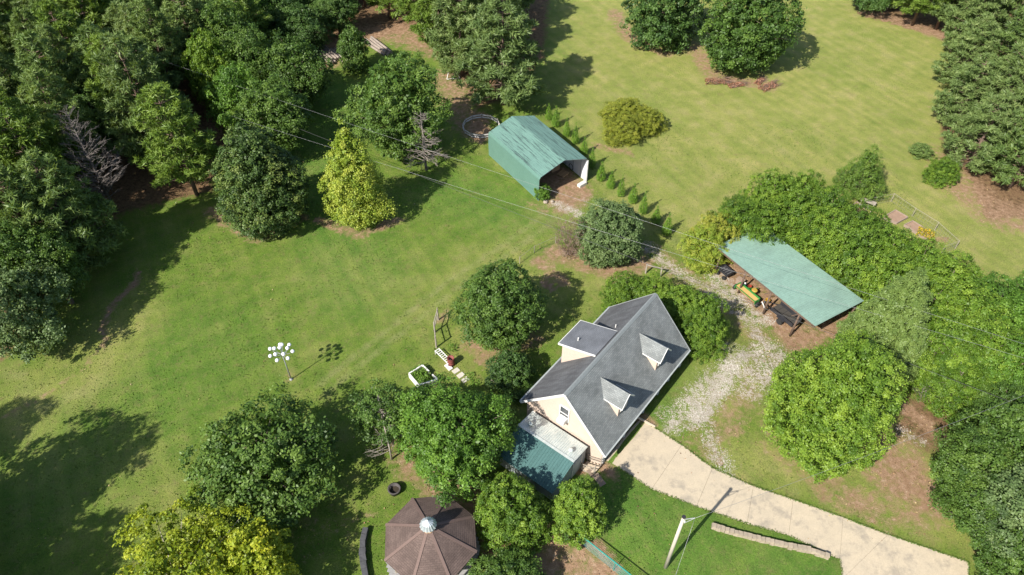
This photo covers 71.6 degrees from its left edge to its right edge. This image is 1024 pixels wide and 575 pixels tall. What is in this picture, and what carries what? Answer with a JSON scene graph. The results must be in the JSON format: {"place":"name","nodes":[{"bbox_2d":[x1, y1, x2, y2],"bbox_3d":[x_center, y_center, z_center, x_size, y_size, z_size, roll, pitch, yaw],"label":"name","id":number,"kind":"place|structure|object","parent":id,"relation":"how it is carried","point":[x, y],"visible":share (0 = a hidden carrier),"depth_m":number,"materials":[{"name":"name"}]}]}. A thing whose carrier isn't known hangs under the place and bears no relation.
{"place":"outdoors","nodes":[
{"label":"outdoors","id":0,"kind":"place"},
{"bbox_2d":[0,0,1023,574],"bbox_3d":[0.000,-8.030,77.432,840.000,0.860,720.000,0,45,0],"label":"ground","id":1,"kind":"structure","parent":0,"point":[844,68],"depth_m":69.15,"materials":[{"name":"green plant"}]},
{"bbox_2d":[0,54,31,119],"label":"pine tree","id":2,"kind":"object","parent":1,"relation":"on","point":[7,83],"visible":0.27,"depth_m":77.77,"materials":[{"name":"green plant"}]},
{"bbox_2d":[0,218,65,298],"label":"tree","id":3,"kind":"object","parent":1,"relation":"on","point":[8,247],"visible":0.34,"depth_m":62.21,"materials":[{"name":"green plant"}]},
{"bbox_2d":[0,258,74,363],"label":"tree","id":4,"kind":"object","parent":1,"relation":"on","point":[32,306],"visible":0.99,"depth_m":60.80,"materials":[{"name":"green plant"}]},
{"bbox_2d":[6,6,70,62],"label":"pine tree","id":5,"kind":"object","parent":1,"relation":"on","point":[15,23],"visible":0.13,"depth_m":85.19,"materials":[{"name":"green plant"}]},
{"bbox_2d":[0,163,92,266],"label":"tree","id":6,"kind":"object","parent":1,"relation":"on","point":[11,208],"visible":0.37,"depth_m":63.32,"materials":[{"name":"green plant"}]},
{"bbox_2d":[0,85,99,218],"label":"tree","id":7,"kind":"object","parent":1,"relation":"on","point":[21,139],"visible":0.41,"depth_m":69.33,"materials":[{"name":"green plant"}]},
{"bbox_2d":[8,224,91,304],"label":"tree","id":8,"kind":"object","parent":1,"relation":"on","point":[45,242],"visible":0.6,"depth_m":63.87,"materials":[{"name":"green plant"}]},
{"bbox_2d":[10,27,92,128],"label":"pine tree","id":9,"kind":"object","parent":1,"relation":"on","point":[38,47],"visible":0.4,"depth_m":76.74,"materials":[{"name":"green plant"}]},
{"bbox_2d":[30,0,88,65],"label":"pine tree","id":10,"kind":"object","parent":1,"relation":"on","point":[61,23],"visible":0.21,"depth_m":82.89,"materials":[{"name":"green plant"}]},
{"bbox_2d":[32,22,88,104],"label":"pine tree","id":11,"kind":"object","parent":1,"relation":"on","point":[44,30],"visible":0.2,"depth_m":79.99,"materials":[{"name":"green plant"}]},
{"bbox_2d":[16,64,110,186],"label":"pine tree","id":12,"kind":"object","parent":1,"relation":"on","point":[53,96],"visible":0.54,"depth_m":73.70,"materials":[{"name":"green plant"}]},
{"bbox_2d":[11,146,130,272],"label":"tree","id":13,"kind":"object","parent":1,"relation":"on","point":[62,201],"visible":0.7,"depth_m":66.14,"materials":[{"name":"green plant"}]},
{"bbox_2d":[54,0,112,41],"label":"pine tree","id":14,"kind":"object","parent":1,"relation":"on","point":[89,6],"visible":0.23,"depth_m":88.48,"materials":[{"name":"green plant"}]},
{"bbox_2d":[69,18,106,111],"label":"pine tree","id":15,"kind":"object","parent":1,"relation":"on","point":[82,32],"visible":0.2,"depth_m":79.20,"materials":[{"name":"green plant"}]},
{"bbox_2d":[55,105,127,212],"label":"dead tree","id":16,"kind":"object","parent":1,"relation":"on","point":[107,181],"visible":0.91,"depth_m":73.42,"materials":[{"name":"grey wood"}]},
{"bbox_2d":[59,76,127,155],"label":"tree","id":17,"kind":"object","parent":1,"relation":"on","point":[86,100],"visible":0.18,"depth_m":80.30,"materials":[{"name":"green plant"}]},
{"bbox_2d":[81,32,152,130],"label":"pine tree","id":18,"kind":"object","parent":1,"relation":"on","point":[96,84],"visible":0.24,"depth_m":76.83,"materials":[{"name":"green plant"}]},
{"bbox_2d":[90,29,189,166],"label":"pine tree","id":19,"kind":"object","parent":1,"relation":"on","point":[123,56],"visible":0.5,"depth_m":75.50,"materials":[{"name":"green plant"}]},
{"bbox_2d":[121,34,183,108],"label":"pine tree","id":20,"kind":"object","parent":1,"relation":"on","point":[166,76],"visible":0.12,"depth_m":83.33,"materials":[{"name":"green plant"}]},
{"bbox_2d":[126,0,192,88],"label":"pine tree","id":21,"kind":"object","parent":1,"relation":"on","point":[171,44],"visible":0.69,"depth_m":84.63,"materials":[{"name":"green plant"}]},
{"bbox_2d":[129,81,220,195],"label":"pine tree","id":22,"kind":"object","parent":1,"relation":"on","point":[177,148],"visible":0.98,"depth_m":73.70,"materials":[{"name":"green plant"}]},
{"bbox_2d":[159,0,211,61],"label":"pine tree","id":23,"kind":"object","parent":1,"relation":"on","point":[180,10],"visible":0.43,"depth_m":88.97,"materials":[{"name":"green plant"}]},
{"bbox_2d":[111,483,289,574],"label":"tree","id":24,"kind":"object","parent":1,"relation":"on","point":[202,552],"visible":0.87,"depth_m":46.51,"materials":[{"name":"green plant"}]},
{"bbox_2d":[178,27,234,113],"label":"tree","id":25,"kind":"object","parent":1,"relation":"on","point":[205,45],"visible":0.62,"depth_m":85.50,"materials":[{"name":"green plant"}]},
{"bbox_2d":[196,0,261,82],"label":"tree","id":26,"kind":"object","parent":1,"relation":"on","point":[217,25],"visible":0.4,"depth_m":89.61,"materials":[{"name":"green plant"}]},
{"bbox_2d":[202,61,263,136],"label":"tree","id":27,"kind":"object","parent":1,"relation":"on","point":[224,88],"visible":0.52,"depth_m":81.20,"materials":[{"name":"green plant"}]},
{"bbox_2d":[213,0,274,44],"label":"pine tree","id":28,"kind":"object","parent":1,"relation":"on","point":[256,16],"visible":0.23,"depth_m":95.27,"materials":[{"name":"green plant"}]},
{"bbox_2d":[217,20,284,89],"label":"tree","id":29,"kind":"object","parent":1,"relation":"on","point":[252,51],"visible":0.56,"depth_m":86.72,"materials":[{"name":"green plant"}]},
{"bbox_2d":[210,516,301,574],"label":"tree","id":30,"kind":"object","parent":1,"relation":"on","point":[272,548],"visible":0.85,"depth_m":46.32,"materials":[{"name":"plant"}]},
{"bbox_2d":[208,121,310,241],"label":"tree","id":31,"kind":"object","parent":1,"relation":"on","point":[265,184],"visible":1,"depth_m":71.35,"materials":[{"name":"green plant"}]},
{"bbox_2d":[176,379,343,534],"bbox_3d":[-18.019,12.943,52.100,11.735,7.740,11.569,25,51,23],"label":"tree","id":32,"kind":"object","parent":1,"relation":"on","point":[236,460],"visible":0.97,"depth_m":50.78,"materials":[{"name":"green plant"}]},
{"bbox_2d":[229,71,314,154],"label":"tree","id":33,"kind":"object","parent":1,"relation":"on","point":[276,116],"visible":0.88,"depth_m":79.14,"materials":[{"name":"green plant"}]},
{"bbox_2d":[258,27,336,108],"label":"tree","id":34,"kind":"object","parent":1,"relation":"on","point":[295,66],"visible":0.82,"depth_m":87.19,"materials":[{"name":"green plant"}]},
{"bbox_2d":[273,0,336,49],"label":"tree","id":35,"kind":"object","parent":1,"relation":"on","point":[301,24],"visible":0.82,"depth_m":98.85,"materials":[{"name":"green plant"}]},
{"bbox_2d":[307,0,362,34],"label":"tree","id":36,"kind":"object","parent":1,"relation":"on","point":[338,14],"visible":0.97,"depth_m":103.44,"materials":[{"name":"green plant"}]},
{"bbox_2d":[336,24,370,75],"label":"tree","id":37,"kind":"object","parent":1,"relation":"on","point":[353,43],"visible":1,"depth_m":96.75,"materials":[{"name":"green plant"}]},
{"bbox_2d":[316,118,399,231],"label":"tree","id":38,"kind":"object","parent":1,"relation":"on","point":[356,195],"visible":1,"depth_m":72.66,"materials":[{"name":"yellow plant"}]},
{"bbox_2d":[346,376,414,445],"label":"tree","id":39,"kind":"object","parent":1,"relation":"on","point":[377,404],"visible":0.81,"depth_m":54.55,"materials":[{"name":"green plant"}]},
{"bbox_2d":[331,48,453,159],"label":"tree","id":40,"kind":"object","parent":1,"relation":"on","point":[386,89],"visible":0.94,"depth_m":79.99,"materials":[{"name":"green plant"}]},
{"bbox_2d":[384,496,479,574],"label":"gazebo","id":41,"kind":"object","parent":1,"relation":"on","point":[424,536],"visible":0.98,"depth_m":48.31,"materials":[{"name":"brown"}]},
{"bbox_2d":[408,0,462,45],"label":"pine tree","id":42,"kind":"object","parent":1,"relation":"on","point":[422,26],"visible":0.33,"depth_m":99.86,"materials":[{"name":"green plant"}]},
{"bbox_2d":[391,371,519,507],"bbox_3d":[-4.197,11.527,53.170,9.964,8.194,11.040,0,45,0],"label":"tree","id":43,"kind":"object","parent":1,"relation":"on","point":[448,444],"visible":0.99,"depth_m":51.63,"materials":[{"name":"green plant"}]},
{"bbox_2d":[423,0,488,75],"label":"pine tree","id":44,"kind":"object","parent":1,"relation":"on","point":[445,47],"visible":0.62,"depth_m":93.08,"materials":[{"name":"green plant"}]},
{"bbox_2d":[444,258,549,353],"bbox_3d":[-1.229,1.403,62.674,8.996,8.828,8.737,21,49,19],"label":"tree","id":45,"kind":"object","parent":1,"relation":"on","point":[507,318],"visible":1,"depth_m":61.11,"materials":[{"name":"green plant"}]},
{"bbox_2d":[451,0,547,107],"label":"tree","id":46,"kind":"object","parent":1,"relation":"on","point":[480,64],"visible":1,"depth_m":87.01,"materials":[{"name":"green plant"}]},
{"bbox_2d":[464,544,545,574],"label":"tree","id":47,"kind":"object","parent":1,"relation":"on","point":[495,565],"visible":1,"depth_m":47.82,"materials":[{"name":"green plant"}]},
{"bbox_2d":[484,348,536,392],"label":"tree","id":48,"kind":"object","parent":1,"relation":"on","point":[506,366],"visible":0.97,"depth_m":59.87,"materials":[{"name":"green plant"}]},
{"bbox_2d":[0,12,1023,573],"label":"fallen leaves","id":49,"kind":"object","parent":1,"relation":"on","point":[610,276],"visible":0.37,"depth_m":65.45,"materials":[{"name":"plant"}]},
{"bbox_2d":[472,471,555,559],"bbox_3d":[0.230,15.778,50.755,6.129,5.680,6.135,12,47,12],"label":"tree","id":50,"kind":"object","parent":1,"relation":"on","point":[512,508],"visible":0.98,"depth_m":49.82,"materials":[{"name":"green plant"}]},
{"bbox_2d":[488,116,588,200],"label":"metal barn","id":51,"kind":"structure","parent":1,"relation":"on","point":[527,153],"depth_m":81.25,"materials":[{"name":"metal"}]},
{"bbox_2d":[498,411,586,499],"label":"metal shed","id":52,"kind":"structure","parent":1,"relation":"on","point":[546,457],"depth_m":54.59,"materials":[{"name":"teal metal"}]},
{"bbox_2d":[549,475,608,550],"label":"tree","id":53,"kind":"object","parent":1,"relation":"on","point":[578,502],"visible":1,"depth_m":49.48,"materials":[{"name":"green plant"}]},
{"bbox_2d":[519,293,690,463],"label":"house","id":54,"kind":"structure","parent":1,"relation":"on","point":[602,380],"depth_m":56.68,"materials":[{"name":"paint"}]},
{"bbox_2d":[573,196,643,268],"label":"tree","id":55,"kind":"object","parent":1,"relation":"on","point":[613,223],"visible":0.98,"depth_m":69.13,"materials":[{"name":"green plant"}]},
{"bbox_2d":[597,97,647,133],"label":"shrub","id":56,"kind":"object","parent":1,"relation":"on","point":[626,107],"visible":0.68,"depth_m":89.24,"materials":[{"name":"green plant"}]},
{"bbox_2d":[598,269,650,313],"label":"shrub","id":57,"kind":"object","parent":1,"relation":"on","point":[622,289],"visible":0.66,"depth_m":65.92,"materials":[{"name":"green plant"}]},
{"bbox_2d":[601,115,647,146],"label":"shrub","id":58,"kind":"object","parent":1,"relation":"on","point":[614,129],"visible":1,"depth_m":86.71,"materials":[{"name":"green plant"}]},
{"bbox_2d":[619,0,710,54],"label":"tree","id":59,"kind":"object","parent":1,"relation":"on","point":[666,23],"visible":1,"depth_m":100.67,"materials":[{"name":"green plant"}]},
{"bbox_2d":[656,283,701,338],"bbox_3d":[15.281,1.551,64.998,5.660,5.306,5.413,-19,48,-17],"label":"shrub","id":60,"kind":"object","parent":1,"relation":"on","point":[680,295],"visible":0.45,"depth_m":63.46,"materials":[{"name":"green plant"}]},
{"bbox_2d":[677,223,728,274],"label":"hedge tree","id":61,"kind":"object","parent":1,"relation":"on","point":[694,245],"visible":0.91,"depth_m":70.10,"materials":[{"name":"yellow plant"}]},
{"bbox_2d":[678,304,728,364],"bbox_3d":[17.055,3.778,62.385,4.812,4.669,5.031,-23,50,-21],"label":"shrub","id":62,"kind":"object","parent":1,"relation":"on","point":[702,343],"visible":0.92,"depth_m":61.72,"materials":[{"name":"green plant"}]},
{"bbox_2d":[675,289,732,343],"bbox_3d":[16.962,2.673,63.563,5.167,5.499,5.487,-21,49,-19],"label":"shrub","id":63,"kind":"object","parent":1,"relation":"on","point":[711,301],"visible":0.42,"depth_m":62.60,"materials":[{"name":"green plant"}]},
{"bbox_2d":[685,208,740,264],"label":"hedge tree","id":64,"kind":"object","parent":1,"relation":"on","point":[719,220],"visible":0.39,"depth_m":70.91,"materials":[{"name":"green plant"}]},
{"bbox_2d":[700,194,767,240],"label":"hedge tree","id":65,"kind":"object","parent":1,"relation":"on","point":[732,209],"visible":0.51,"depth_m":71.12,"materials":[{"name":"green plant"}]},
{"bbox_2d":[552,201,925,471],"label":"gravel","id":66,"kind":"structure","parent":1,"relation":"on","point":[696,412],"depth_m":61.34,"materials":[{"name":"grey gravel"}]},
{"bbox_2d":[697,0,806,73],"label":"tree","id":67,"kind":"object","parent":1,"relation":"on","point":[754,38],"visible":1,"depth_m":94.32,"materials":[{"name":"green plant"}]},
{"bbox_2d":[737,199,791,245],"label":"hedge tree","id":68,"kind":"object","parent":1,"relation":"on","point":[769,228],"visible":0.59,"depth_m":70.49,"materials":[{"name":"green plant"}]},
{"bbox_2d":[734,166,800,217],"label":"hedge tree","id":69,"kind":"object","parent":1,"relation":"on","point":[770,183],"visible":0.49,"depth_m":73.91,"materials":[{"name":"green plant"}]},
{"bbox_2d":[711,522,829,559],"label":"stone wall","id":70,"kind":"structure","parent":1,"relation":"on","point":[771,542],"depth_m":51.30,"materials":[{"name":"beige stone"}]},
{"bbox_2d":[715,229,863,336],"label":"open carport","id":71,"kind":"object","parent":1,"relation":"on","point":[813,309],"visible":0.93,"depth_m":67.08,"materials":[{"name":"green metal"}]},
{"bbox_2d":[760,187,822,252],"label":"hedge tree","id":72,"kind":"object","parent":1,"relation":"on","point":[798,206],"visible":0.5,"depth_m":70.87,"materials":[{"name":"green plant"}]},
{"bbox_2d":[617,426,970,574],"bbox_3d":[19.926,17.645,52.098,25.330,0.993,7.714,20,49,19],"label":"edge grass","id":73,"kind":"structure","parent":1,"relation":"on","point":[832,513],"depth_m":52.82,"materials":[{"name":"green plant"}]},
{"bbox_2d":[775,167,826,208],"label":"hedge tree","id":74,"kind":"object","parent":1,"relation":"on","point":[805,182],"visible":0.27,"depth_m":73.32,"materials":[{"name":"green plant"}]},
{"bbox_2d":[782,204,856,279],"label":"hedge tree","id":75,"kind":"object","parent":1,"relation":"on","point":[824,227],"visible":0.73,"depth_m":69.27,"materials":[{"name":"green plant"}]},
{"bbox_2d":[800,183,853,235],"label":"hedge tree","id":76,"kind":"object","parent":1,"relation":"on","point":[830,199],"visible":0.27,"depth_m":71.73,"materials":[{"name":"green plant"}]},
{"bbox_2d":[760,328,910,484],"bbox_3d":[24.290,8.119,53.090,11.006,12.532,10.577,0,45,0],"label":"tree","id":77,"kind":"object","parent":1,"relation":"on","point":[843,379],"visible":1,"depth_m":51.50,"materials":[{"name":"green plant"}]},
{"bbox_2d":[812,220,892,296],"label":"hedge tree","id":78,"kind":"object","parent":1,"relation":"on","point":[852,268],"visible":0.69,"depth_m":67.43,"materials":[{"name":"green plant"}]},
{"bbox_2d":[831,143,889,202],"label":"tree","id":79,"kind":"object","parent":1,"relation":"on","point":[868,169],"visible":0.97,"depth_m":78.17,"materials":[{"name":"green plant"}]},
{"bbox_2d":[841,202,899,242],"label":"hedge tree","id":80,"kind":"object","parent":1,"relation":"on","point":[861,214],"visible":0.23,"depth_m":69.89,"materials":[{"name":"green plant"}]},
{"bbox_2d":[832,266,933,389],"bbox_3d":[31.796,2.774,58.900,7.424,12.291,7.582,13,47,12],"label":"tree","id":81,"kind":"object","parent":1,"relation":"on","point":[895,328],"visible":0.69,"depth_m":57.39,"materials":[{"name":"green plant"}]},
{"bbox_2d":[841,224,926,291],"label":"hedge tree","id":82,"kind":"object","parent":1,"relation":"on","point":[902,238],"visible":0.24,"depth_m":67.03,"materials":[{"name":"green plant"}]},
{"bbox_2d":[851,251,921,312],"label":"hedge tree","id":83,"kind":"object","parent":1,"relation":"on","point":[882,280],"visible":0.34,"depth_m":64.91,"materials":[{"name":"green plant"}]},
{"bbox_2d":[873,237,960,295],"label":"hedge tree","id":84,"kind":"object","parent":1,"relation":"on","point":[933,251],"visible":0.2,"depth_m":65.82,"materials":[{"name":"green plant"}]},
{"bbox_2d":[902,309,979,404],"bbox_3d":[36.679,5.288,60.323,7.418,6.792,7.756,10,46,10],"label":"hedge tree","id":85,"kind":"object","parent":1,"relation":"on","point":[939,326],"visible":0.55,"depth_m":59.10,"materials":[{"name":"green plant"}]},
{"bbox_2d":[922,156,962,188],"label":"shrub","id":86,"kind":"object","parent":1,"relation":"on","point":[942,172],"visible":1,"depth_m":80.78,"materials":[{"name":"green plant"}]},
{"bbox_2d":[911,249,987,311],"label":"hedge tree","id":87,"kind":"object","parent":1,"relation":"on","point":[965,274],"visible":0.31,"depth_m":63.75,"materials":[{"name":"green plant"}]},
{"bbox_2d":[924,273,974,328],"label":"hedge tree","id":88,"kind":"object","parent":1,"relation":"on","point":[938,289],"visible":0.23,"depth_m":61.76,"materials":[{"name":"green plant"}]},
{"bbox_2d":[904,350,999,426],"bbox_3d":[36.919,8.014,58.512,6.385,5.499,6.012,1,46,1],"label":"hedge tree","id":89,"kind":"object","parent":1,"relation":"on","point":[951,385],"visible":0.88,"depth_m":57.86,"materials":[{"name":"green plant"}]},
{"bbox_2d":[931,11,1001,85],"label":"pine tree","id":90,"kind":"object","parent":1,"relation":"on","point":[976,34],"visible":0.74,"depth_m":91.61,"materials":[{"name":"green plant"}]},
{"bbox_2d":[930,52,1004,126],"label":"pine tree","id":91,"kind":"object","parent":1,"relation":"on","point":[981,71],"visible":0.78,"depth_m":85.77,"materials":[{"name":"green plant"}]},
{"bbox_2d":[931,280,1011,344],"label":"hedge tree","id":92,"kind":"object","parent":1,"relation":"on","point":[972,311],"visible":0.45,"depth_m":60.85,"materials":[{"name":"green plant"}]},
{"bbox_2d":[925,466,1021,541],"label":"tree","id":93,"kind":"object","parent":1,"relation":"on","point":[962,522],"visible":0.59,"depth_m":50.01,"materials":[{"name":"green plant"}]},
{"bbox_2d":[925,311,1023,402],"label":"hedge tree","id":94,"kind":"object","parent":1,"relation":"on","point":[982,337],"visible":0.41,"depth_m":58.29,"materials":[{"name":"green plant"}]},
{"bbox_2d":[928,424,1023,508],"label":"tree","id":95,"kind":"object","parent":1,"relation":"on","point":[960,463],"visible":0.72,"depth_m":51.17,"materials":[{"name":"green plant"}]},
{"bbox_2d":[941,0,1011,51],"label":"pine tree","id":96,"kind":"object","parent":1,"relation":"on","point":[979,8],"visible":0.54,"depth_m":99.20,"materials":[{"name":"green plant"}]},
{"bbox_2d":[939,88,1023,174],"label":"pine tree","id":97,"kind":"object","parent":1,"relation":"on","point":[1005,113],"visible":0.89,"depth_m":79.66,"materials":[{"name":"green plant"}]},
{"bbox_2d":[942,399,1023,484],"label":"tree","id":98,"kind":"object","parent":1,"relation":"on","point":[1009,420],"visible":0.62,"depth_m":51.77,"materials":[{"name":"green plant"}]},
{"bbox_2d":[960,378,1023,438],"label":"tree","id":99,"kind":"object","parent":1,"relation":"on","point":[1012,393],"visible":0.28,"depth_m":55.47,"materials":[{"name":"green plant"}]},
{"bbox_2d":[963,40,1023,142],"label":"pine tree","id":100,"kind":"object","parent":1,"relation":"on","point":[1016,74],"visible":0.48,"depth_m":82.55,"materials":[{"name":"green plant"}]},
{"bbox_2d":[963,270,1023,327],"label":"hedge tree","id":101,"kind":"object","parent":1,"relation":"on","point":[1011,291],"visible":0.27,"depth_m":62.18,"materials":[{"name":"green plant"}]},
{"bbox_2d":[965,329,1023,400],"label":"hedge tree","id":102,"kind":"object","parent":1,"relation":"on","point":[1018,373],"visible":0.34,"depth_m":57.14,"materials":[{"name":"green plant"}]},
{"bbox_2d":[966,462,1023,565],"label":"tree","id":103,"kind":"object","parent":1,"relation":"on","point":[1016,503],"visible":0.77,"depth_m":47.90,"materials":[{"name":"green plant"}]},
{"bbox_2d":[968,514,1023,574],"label":"tree","id":104,"kind":"object","parent":1,"relation":"on","point":[1000,565],"visible":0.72,"depth_m":47.56,"materials":[{"name":"green plant"}]},
{"bbox_2d":[983,108,1023,187],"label":"pine tree","id":105,"kind":"object","parent":1,"relation":"on","point":[1005,174],"visible":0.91,"depth_m":78.44,"materials":[{"name":"green plant"}]},
{"bbox_2d":[985,5,1023,85],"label":"pine tree","id":106,"kind":"object","parent":1,"relation":"on","point":[1010,36],"visible":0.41,"depth_m":89.95,"materials":[{"name":"green plant"}]},
{"bbox_2d":[604,420,968,574],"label":"driveway","id":107,"kind":"structure","parent":0,"point":[654,457],"depth_m":53.12,"materials":[{"name":"concrete"}]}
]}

